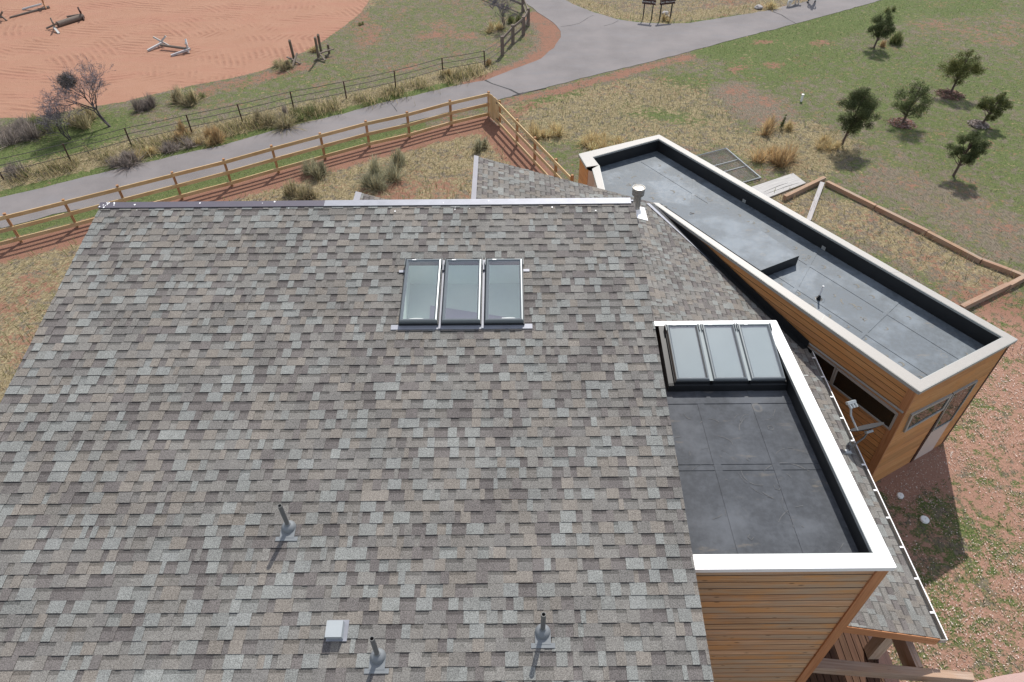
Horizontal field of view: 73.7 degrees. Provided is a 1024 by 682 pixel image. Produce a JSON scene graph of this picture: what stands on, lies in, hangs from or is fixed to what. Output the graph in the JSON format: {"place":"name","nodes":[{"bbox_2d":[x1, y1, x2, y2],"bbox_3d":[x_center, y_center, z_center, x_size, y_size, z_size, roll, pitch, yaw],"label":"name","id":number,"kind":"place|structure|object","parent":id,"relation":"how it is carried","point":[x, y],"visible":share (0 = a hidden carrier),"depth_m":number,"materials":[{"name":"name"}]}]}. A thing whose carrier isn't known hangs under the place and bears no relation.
{"place":"outdoors","nodes":[
{"label":"outdoors","id":0,"kind":"place"},
{"bbox_2d":[0,0,879,228],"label":"road","id":1,"kind":"structure","parent":0,"point":[589,43],"depth_m":34.83,"materials":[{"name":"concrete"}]},
{"bbox_2d":[787,0,799,6],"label":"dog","id":2,"kind":"object","parent":1,"relation":"on","point":[790,2],"visible":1,"depth_m":42.65},
{"bbox_2d":[0,0,1023,681],"bbox_3d":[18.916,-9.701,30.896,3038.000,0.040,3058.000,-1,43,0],"label":"ground","id":3,"kind":"structure","parent":0,"point":[242,44],"depth_m":31.43,"materials":[{"name":"green plant"}]},
{"bbox_2d":[1,157,36,179],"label":"shrub","id":4,"kind":"object","parent":3,"relation":"on","point":[9,167],"visible":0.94,"depth_m":28.18,"materials":[{"name":"grey plant"}]},
{"bbox_2d":[9,0,49,17],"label":"pole jump","id":5,"kind":"object","parent":3,"relation":"on","point":[38,9],"visible":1,"depth_m":43.05,"materials":[{"name":"white paint"}]},
{"bbox_2d":[0,111,68,150],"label":"shrub","id":6,"kind":"object","parent":3,"relation":"on","point":[23,130],"visible":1,"depth_m":30.38,"materials":[{"name":"grey plant"}]},
{"bbox_2d":[25,112,62,139],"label":"shrub","id":7,"kind":"object","parent":3,"relation":"on","point":[40,127],"visible":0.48,"depth_m":30.99,"materials":[{"name":"green plant"}]},
{"bbox_2d":[35,98,71,140],"bbox_3d":[-20.022,-9.630,29.946,1.860,1.822,1.928,-1,43,0],"label":"bare tree","id":8,"kind":"object","parent":3,"relation":"on","point":[49,114],"visible":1,"depth_m":29.69,"materials":[{"name":"grey plant"}]},
{"bbox_2d":[46,7,84,33],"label":"log jump","id":9,"kind":"object","parent":3,"relation":"on","point":[71,19],"visible":1,"depth_m":41.18,"materials":[{"name":"grey wood"}]},
{"bbox_2d":[33,55,115,126],"bbox_3d":[-19.314,-10.978,30.541,3.780,2.972,3.306,21,48,22],"label":"bare tree","id":10,"kind":"object","parent":3,"relation":"on","point":[67,82],"visible":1,"depth_m":30.18,"materials":[{"name":"grey plant"}]},
{"bbox_2d":[59,103,108,130],"bbox_3d":[-19.879,-10.592,31.431,2.660,1.066,2.858,-1,43,0],"label":"shrub","id":11,"kind":"object","parent":3,"relation":"on","point":[84,121],"visible":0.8,"depth_m":31.24,"materials":[{"name":"green plant"}]},
{"bbox_2d":[90,147,152,175],"bbox_3d":[-16.233,-7.611,28.486,2.561,0.740,2.556,20,47,20],"label":"shrub","id":12,"kind":"object","parent":3,"relation":"on","point":[124,159],"visible":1,"depth_m":28.63,"materials":[{"name":"grey plant"}]},
{"bbox_2d":[126,92,162,112],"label":"shrub","id":13,"kind":"object","parent":3,"relation":"on","point":[147,104],"visible":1,"depth_m":32.55,"materials":[{"name":"grey plant"}]},
{"bbox_2d":[129,144,159,162],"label":"shrub","id":14,"kind":"object","parent":3,"relation":"on","point":[152,149],"visible":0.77,"depth_m":29.30,"materials":[{"name":"beige plant"}]},
{"bbox_2d":[147,36,190,55],"bbox_3d":[-19.042,-16.365,37.929,2.569,0.615,1.356,14,45,15],"label":"jump","id":15,"kind":"object","parent":3,"relation":"on","point":[161,43],"visible":1,"depth_m":37.98,"materials":[{"name":"white paint"}]},
{"bbox_2d":[152,133,204,158],"bbox_3d":[-14.552,-8.672,29.695,2.519,0.594,2.467,-1,43,0],"label":"shrub","id":16,"kind":"object","parent":3,"relation":"on","point":[167,146],"visible":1,"depth_m":29.68,"materials":[{"name":"grey plant"}]},
{"bbox_2d":[163,83,206,108],"bbox_3d":[-15.850,-11.955,32.919,2.475,0.951,2.014,16,46,17],"label":"shrub","id":17,"kind":"object","parent":3,"relation":"on","point":[176,96],"visible":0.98,"depth_m":32.97,"materials":[{"name":"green plant"}]},
{"bbox_2d":[169,117,203,143],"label":"shrub","id":18,"kind":"object","parent":3,"relation":"on","point":[181,129],"visible":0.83,"depth_m":30.40,"materials":[{"name":"beige plant"}]},
{"bbox_2d":[180,91,207,102],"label":"shrub","id":19,"kind":"object","parent":3,"relation":"on","point":[201,94],"visible":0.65,"depth_m":33.48,"materials":[{"name":"beige plant"}]},
{"bbox_2d":[192,135,218,146],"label":"shrub","id":20,"kind":"object","parent":3,"relation":"on","point":[197,141],"visible":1,"depth_m":29.98,"materials":[{"name":"beige plant"}]},
{"bbox_2d":[198,123,231,145],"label":"shrub","id":21,"kind":"object","parent":3,"relation":"on","point":[215,133],"visible":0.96,"depth_m":30.04,"materials":[{"name":"beige plant"}]},
{"bbox_2d":[0,91,489,245],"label":"rail fence","id":22,"kind":"object","parent":3,"relation":"on","point":[227,172],"visible":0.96,"depth_m":27.26,"materials":[{"name":"brown wood"}]},
{"bbox_2d":[5,62,486,189],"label":"roadside grass","id":23,"kind":"structure","parent":3,"relation":"on","point":[396,90],"depth_m":31.36,"materials":[{"name":"plant"}]},
{"bbox_2d":[0,40,501,179],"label":"wire fence","id":24,"kind":"object","parent":3,"relation":"on","point":[129,139],"visible":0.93,"depth_m":31.31,"materials":[{"name":"metal"}]},
{"bbox_2d":[268,55,296,73],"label":"shrub","id":25,"kind":"object","parent":3,"relation":"on","point":[283,65],"visible":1,"depth_m":36.02,"materials":[{"name":"beige plant"}]},
{"bbox_2d":[249,107,317,139],"bbox_3d":[-10.681,-10.227,31.137,3.690,0.825,3.193,-1,43,0],"label":"shrub","id":26,"kind":"object","parent":3,"relation":"on","point":[282,122],"visible":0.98,"depth_m":31.17,"materials":[{"name":"beige plant"}]},
{"bbox_2d":[276,103,292,117],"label":"shrub","id":27,"kind":"object","parent":3,"relation":"on","point":[284,109],"visible":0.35,"depth_m":31.41,"materials":[{"name":"grey plant"}]},
{"bbox_2d":[286,39,300,67],"bbox_3d":[-11.740,-15.396,36.364,0.659,1.427,1.457,-15,45,-15],"label":"leaning post","id":28,"kind":"object","parent":3,"relation":"on","point":[294,57],"visible":1,"depth_m":36.52,"materials":[{"name":"grey wood"}]},
{"bbox_2d":[275,175,324,199],"bbox_3d":[-8.249,-6.003,26.518,2.057,1.001,1.596,28,50,27],"label":"shrub","id":29,"kind":"object","parent":3,"relation":"on","point":[294,190],"visible":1,"depth_m":26.68,"materials":[{"name":"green plant"}]},
{"bbox_2d":[288,103,324,122],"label":"shrub","id":30,"kind":"object","parent":3,"relation":"on","point":[302,114],"visible":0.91,"depth_m":31.88,"materials":[{"name":"green plant"}]},
{"bbox_2d":[306,45,315,51],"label":"shrub","id":31,"kind":"object","parent":3,"relation":"on","point":[312,49],"visible":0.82,"depth_m":37.81,"materials":[{"name":"beige plant"}]},
{"bbox_2d":[297,156,337,181],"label":"shrub","id":32,"kind":"object","parent":3,"relation":"on","point":[315,169],"visible":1,"depth_m":27.81,"materials":[{"name":"green plant"}]},
{"bbox_2d":[313,34,333,60],"bbox_3d":[-10.233,-15.903,36.820,0.982,1.524,1.617,-1,43,0],"label":"leaning post","id":33,"kind":"object","parent":3,"relation":"on","point":[328,50],"visible":1,"depth_m":36.85,"materials":[{"name":"grey wood"}]},
{"bbox_2d":[354,153,413,193],"bbox_3d":[-5.391,-6.855,27.285,3.047,1.149,2.958,-25,49,-24],"label":"shrub","id":34,"kind":"object","parent":3,"relation":"on","point":[377,174],"visible":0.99,"depth_m":27.44,"materials":[{"name":"green plant"}]},
{"bbox_2d":[387,147,407,168],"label":"shrub","id":35,"kind":"object","parent":3,"relation":"on","point":[399,156],"visible":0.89,"depth_m":28.30,"materials":[{"name":"green plant"}]},
{"bbox_2d":[443,68,453,76],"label":"shrub","id":36,"kind":"object","parent":3,"relation":"on","point":[448,71],"visible":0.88,"depth_m":35.30,"materials":[{"name":"beige plant"}]},
{"bbox_2d":[472,136,493,153],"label":"shrub","id":37,"kind":"object","parent":3,"relation":"on","point":[480,144],"visible":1,"depth_m":29.45,"materials":[{"name":"green plant"}]},
{"bbox_2d":[485,58,492,65],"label":"shrub","id":38,"kind":"object","parent":3,"relation":"on","point":[488,62],"visible":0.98,"depth_m":36.28,"materials":[{"name":"beige plant"}]},
{"bbox_2d":[482,20,505,32],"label":"shrub","id":39,"kind":"object","parent":3,"relation":"on","point":[497,27],"visible":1,"depth_m":40.06,"materials":[{"name":"beige plant"}]},
{"bbox_2d":[485,0,519,26],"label":"bare tree","id":40,"kind":"object","parent":3,"relation":"on","point":[502,14],"visible":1,"depth_m":39.77,"materials":[{"name":"grey plant"}]},
{"bbox_2d":[0,135,1017,681],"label":"house","id":41,"kind":"structure","parent":3,"relation":"on","point":[510,423],"depth_m":9.16,"materials":[{"name":"wood"}]},
{"bbox_2d":[807,345,837,383],"bbox_3d":[7.301,0.479,16.473,0.111,0.607,1.164,-23,48,-22],"label":"window","id":42,"kind":"structure","parent":41,"relation":"in","point":[828,368],"depth_m":16.24,"materials":[{"name":"black glass"}]},
{"bbox_2d":[830,367,897,429],"bbox_3d":[8.032,1.303,15.601,0.111,0.604,1.644,-23,48,-22],"label":"window","id":43,"kind":"structure","parent":41,"relation":"in","point":[841,381],"depth_m":15.57,"materials":[{"name":"black glass"}]},
{"bbox_2d":[844,400,883,453],"bbox_3d":[7.269,1.758,14.065,0.826,0.886,0.770,-1,43,0],"label":"satellite dish","id":44,"kind":"object","parent":41,"relation":"on","point":[851,404],"visible":1,"depth_m":14.09,"materials":[{"name":"grey metal"}]},
{"bbox_2d":[813,639,974,681],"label":"pergola","id":45,"kind":"object","parent":41,"relation":"on","point":[911,668],"visible":0.47,"depth_m":11.47,"materials":[{"name":"brown wood"}]},
{"bbox_2d":[902,393,952,432],"bbox_3d":[9.376,1.617,15.442,1.448,0.693,0.062,-21,47,-20],"label":"window","id":46,"kind":"structure","parent":41,"relation":"in","point":[921,415],"depth_m":15.43,"materials":[{"name":"grey metal"}]},
{"bbox_2d":[910,380,977,462],"bbox_3d":[10.486,2.205,16.823,1.016,3.294,0.062,-21,47,-20],"label":"door","id":47,"kind":"structure","parent":41,"relation":"in","point":[958,397],"depth_m":16.46,"materials":[{"name":"grey metal"}]},
{"bbox_2d":[0,0,1022,390],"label":"dry grass","id":48,"kind":"structure","parent":3,"relation":"on","point":[494,160],"depth_m":29.47,"materials":[{"name":"beige plant"}]},
{"bbox_2d":[505,12,521,23],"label":"shrub","id":49,"kind":"object","parent":3,"relation":"on","point":[511,19],"visible":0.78,"depth_m":40.94,"materials":[{"name":"green plant"}]},
{"bbox_2d":[500,0,529,55],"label":"split rail fence","id":50,"kind":"object","parent":3,"relation":"on","point":[522,3],"visible":0.95,"depth_m":38.72,"materials":[{"name":"grey wood"}]},
{"bbox_2d":[498,100,573,181],"bbox_3d":[0.830,-7.992,28.442,0.155,1.319,7.222,-17,46,-16],"label":"rail fence","id":51,"kind":"object","parent":3,"relation":"on","point":[536,153],"visible":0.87,"depth_m":28.43,"materials":[{"name":"brown wood"}]},
{"bbox_2d":[488,94,498,123],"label":"gate","id":52,"kind":"structure","parent":51,"relation":"attached to","point":[493,108],"depth_m":31.09,"materials":[{"name":"brown wood"}]},
{"bbox_2d":[523,119,572,140],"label":"shrub","id":53,"kind":"object","parent":3,"relation":"on","point":[556,130],"visible":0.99,"depth_m":30.27,"materials":[{"name":"beige plant"}]},
{"bbox_2d":[569,127,635,152],"bbox_3d":[3.777,-8.744,29.492,3.661,0.746,2.705,16,46,17],"label":"shrub","id":54,"kind":"object","parent":3,"relation":"on","point":[589,141],"visible":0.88,"depth_m":29.73,"materials":[{"name":"beige plant"}]},
{"bbox_2d":[642,0,655,20],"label":"road sign","id":55,"kind":"object","parent":3,"relation":"on","point":[650,2],"visible":1,"depth_m":40.59,"materials":[{"name":"wood"}]},
{"bbox_2d":[661,13,672,22],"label":"shrub","id":56,"kind":"object","parent":3,"relation":"on","point":[667,19],"visible":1,"depth_m":41.00,"materials":[{"name":"beige plant"}]},
{"bbox_2d":[659,0,675,19],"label":"road sign","id":57,"kind":"object","parent":3,"relation":"on","point":[665,2],"visible":0.99,"depth_m":40.57,"materials":[{"name":"wood"}]},
{"bbox_2d":[696,148,760,182],"bbox_3d":[8.774,-7.166,28.193,2.014,0.104,2.884,-13,45,-13],"label":"chain link panel","id":58,"kind":"object","parent":3,"relation":"on","point":[734,160],"visible":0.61,"depth_m":28.42,"materials":[{"name":"grey metal"}]},
{"bbox_2d":[754,4,762,8],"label":"rock","id":59,"kind":"object","parent":3,"relation":"on","point":[758,6],"visible":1,"depth_m":42.46,"materials":[{"name":"grey stone"}]},
{"bbox_2d":[753,113,782,137],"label":"shrub","id":60,"kind":"object","parent":3,"relation":"on","point":[768,127],"visible":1,"depth_m":30.34,"materials":[{"name":"beige plant"}]},
{"bbox_2d":[763,0,779,10],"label":"shrub","id":61,"kind":"object","parent":3,"relation":"on","point":[771,5],"visible":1,"depth_m":42.43,"materials":[{"name":"beige plant"}]},
{"bbox_2d":[740,140,806,172],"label":"ornamental grass","id":62,"kind":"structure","parent":3,"relation":"on","point":[779,158],"depth_m":28.41,"materials":[{"name":"beige plant"}]},
{"bbox_2d":[752,173,805,197],"bbox_3d":[10.669,-6.187,27.195,2.334,0.064,0.912,-21,47,-20],"label":"plywood sheet","id":63,"kind":"object","parent":3,"relation":"on","point":[787,182],"visible":0.82,"depth_m":27.18,"materials":[{"name":"beige wood"}]},
{"bbox_2d":[779,115,786,128],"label":"juniper sapling","id":64,"kind":"object","parent":3,"relation":"on","point":[782,122],"visible":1,"depth_m":30.60,"materials":[{"name":"green plant"}]},
{"bbox_2d":[782,119,797,132],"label":"shrub","id":65,"kind":"object","parent":3,"relation":"on","point":[789,126],"visible":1,"depth_m":30.64,"materials":[{"name":"beige plant"}]},
{"bbox_2d":[782,176,826,200],"bbox_3d":[11.550,-6.030,26.936,2.458,0.200,0.150,-26,49,-25],"label":"edging timber","id":66,"kind":"object","parent":3,"relation":"on","point":[803,188],"visible":1,"depth_m":26.83,"materials":[{"name":"brown wood"}]},
{"bbox_2d":[807,182,824,220],"bbox_3d":[11.683,-5.401,26.263,0.170,0.165,2.794,19,47,20],"label":"plank","id":67,"kind":"object","parent":3,"relation":"on","point":[816,198],"visible":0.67,"depth_m":26.24,"materials":[{"name":"white wood"}]},
{"bbox_2d":[809,133,849,152],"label":"shrub","id":68,"kind":"object","parent":3,"relation":"on","point":[827,142],"visible":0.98,"depth_m":29.42,"materials":[{"name":"beige plant"}]},
{"bbox_2d":[825,180,876,208],"bbox_3d":[13.177,-5.697,26.585,0.150,0.180,2.164,-26,49,-24],"label":"edging timber","id":69,"kind":"object","parent":3,"relation":"on","point":[850,194],"visible":1,"depth_m":26.53,"materials":[{"name":"brown wood"}]},
{"bbox_2d":[836,86,881,145],"bbox_3d":[14.564,-9.448,28.797,1.786,2.583,1.584,-1,43,0],"label":"juniper tree","id":70,"kind":"object","parent":3,"relation":"on","point":[861,100],"visible":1,"depth_m":28.39,"materials":[{"name":"green plant"}]},
{"bbox_2d":[867,10,896,47],"bbox_3d":[20.019,-16.972,37.115,1.454,2.013,1.494,-1,43,0],"label":"juniper tree","id":71,"kind":"object","parent":3,"relation":"on","point":[878,30],"visible":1,"depth_m":36.87,"materials":[{"name":"green plant"}]},
{"bbox_2d":[879,40,886,46],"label":"shrub","id":72,"kind":"object","parent":3,"relation":"on","point":[883,43],"visible":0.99,"depth_m":37.73,"materials":[{"name":"beige plant"}]},
{"bbox_2d":[880,5,897,11],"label":"shrub","id":73,"kind":"object","parent":3,"relation":"on","point":[886,9],"visible":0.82,"depth_m":41.98,"materials":[{"name":"green plant"}]},
{"bbox_2d":[887,31,905,44],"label":"shrub","id":74,"kind":"object","parent":3,"relation":"on","point":[897,38],"visible":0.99,"depth_m":37.91,"materials":[{"name":"green plant"}]},
{"bbox_2d":[896,492,903,498],"bbox_3d":[9.496,3.774,16.694,0.168,0.055,0.168,-1,43,0],"label":"plastic disc","id":75,"kind":"object","parent":3,"relation":"on","point":[899,495],"visible":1,"depth_m":16.66,"materials":[{"name":"white plastic"}]},
{"bbox_2d":[874,205,928,234],"bbox_3d":[14.408,-4.498,25.305,0.150,0.180,2.054,-26,49,-25],"label":"edging timber","id":76,"kind":"object","parent":3,"relation":"on","point":[896,217],"visible":0.9,"depth_m":25.25,"materials":[{"name":"brown wood"}]},
{"bbox_2d":[886,116,918,129],"bbox_3d":[17.777,-9.941,31.073,1.312,0.113,1.334,-1,43,0],"label":"mulch ring","id":77,"kind":"object","parent":3,"relation":"on","point":[908,122],"visible":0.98,"depth_m":31.04,"materials":[{"name":"brown wood"}]},
{"bbox_2d":[891,79,935,122],"bbox_3d":[17.794,-10.677,30.468,1.732,2.028,1.933,-30,51,-27],"label":"juniper tree","id":78,"kind":"object","parent":3,"relation":"on","point":[907,105],"visible":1,"depth_m":30.20,"materials":[{"name":"green plant"}]},
{"bbox_2d":[920,515,929,523],"bbox_3d":[9.799,4.233,16.206,0.208,0.055,0.207,-1,43,0],"label":"plastic disc","id":79,"kind":"object","parent":3,"relation":"on","point":[924,519],"visible":1,"depth_m":16.18,"materials":[{"name":"white plastic"}]},
{"bbox_2d":[934,88,965,100],"bbox_3d":[21.351,-12.042,33.271,1.499,0.122,1.501,-1,43,0],"label":"mulch ring","id":80,"kind":"object","parent":3,"relation":"on","point":[954,92],"visible":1,"depth_m":33.25,"materials":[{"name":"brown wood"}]},
{"bbox_2d":[936,49,987,91],"bbox_3d":[21.473,-12.889,32.703,1.687,2.121,1.878,-26,49,-24],"label":"juniper tree","id":81,"kind":"object","parent":80,"relation":"on","point":[955,66],"visible":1,"depth_m":32.46,"materials":[{"name":"green plant"}]},
{"bbox_2d":[881,339,1023,681],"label":"wood chips","id":82,"kind":"object","parent":3,"relation":"on","point":[972,527],"visible":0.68,"depth_m":15.89,"materials":[{"name":"brown wood"}]},
{"bbox_2d":[925,230,982,263],"bbox_3d":[15.544,-3.316,24.044,0.150,0.180,2.022,-24,48,-23],"label":"edging timber","id":83,"kind":"object","parent":3,"relation":"on","point":[952,245],"visible":1,"depth_m":23.99,"materials":[{"name":"brown wood"}]},
{"bbox_2d":[945,130,991,175],"bbox_3d":[17.999,-7.470,27.126,1.585,1.957,1.440,-1,43,0],"label":"juniper tree","id":84,"kind":"object","parent":3,"relation":"on","point":[977,150],"visible":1,"depth_m":26.81,"materials":[{"name":"green plant"}]},
{"bbox_2d":[967,119,989,128],"bbox_3d":[21.176,-9.875,30.966,1.048,0.122,1.071,-1,43,0],"label":"mulch ring","id":85,"kind":"object","parent":3,"relation":"on","point":[975,122],"visible":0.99,"depth_m":30.91,"materials":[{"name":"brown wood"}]},
{"bbox_2d":[960,282,1010,309],"bbox_3d":[15.236,-1.422,22.016,2.333,0.220,0.150,-21,47,-20],"label":"edging timber","id":86,"kind":"object","parent":3,"relation":"on","point":[974,301],"visible":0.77,"depth_m":21.93,"materials":[{"name":"brown wood"}]},
{"bbox_2d":[976,91,1013,125],"bbox_3d":[21.438,-10.396,30.480,1.438,1.572,1.344,-1,43,0],"label":"juniper tree","id":87,"kind":"object","parent":3,"relation":"on","point":[988,105],"visible":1,"depth_m":30.23,"materials":[{"name":"green plant"}]},
{"bbox_2d":[980,258,1011,274],"bbox_3d":[16.452,-2.530,23.205,0.905,0.180,0.150,32,52,30],"label":"edging timber","id":88,"kind":"object","parent":3,"relation":"on","point":[993,265],"visible":1,"depth_m":23.14,"materials":[{"name":"brown wood"}]},
{"bbox_2d":[1008,274,1023,289],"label":"edging timber","id":89,"kind":"object","parent":3,"relation":"on","point":[1015,281],"visible":0.81,"depth_m":22.45,"materials":[{"name":"brown wood"}]},
{"bbox_2d":[1009,269,1023,277],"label":"edging timber","id":90,"kind":"object","parent":3,"relation":"on","point":[1016,273],"visible":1,"depth_m":22.85,"materials":[{"name":"brown wood"}]},
{"bbox_2d":[977,672,1023,681],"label":"path","id":91,"kind":"structure","parent":0,"point":[1017,677],"depth_m":13.56,"materials":[{"name":"concrete"}]}
]}

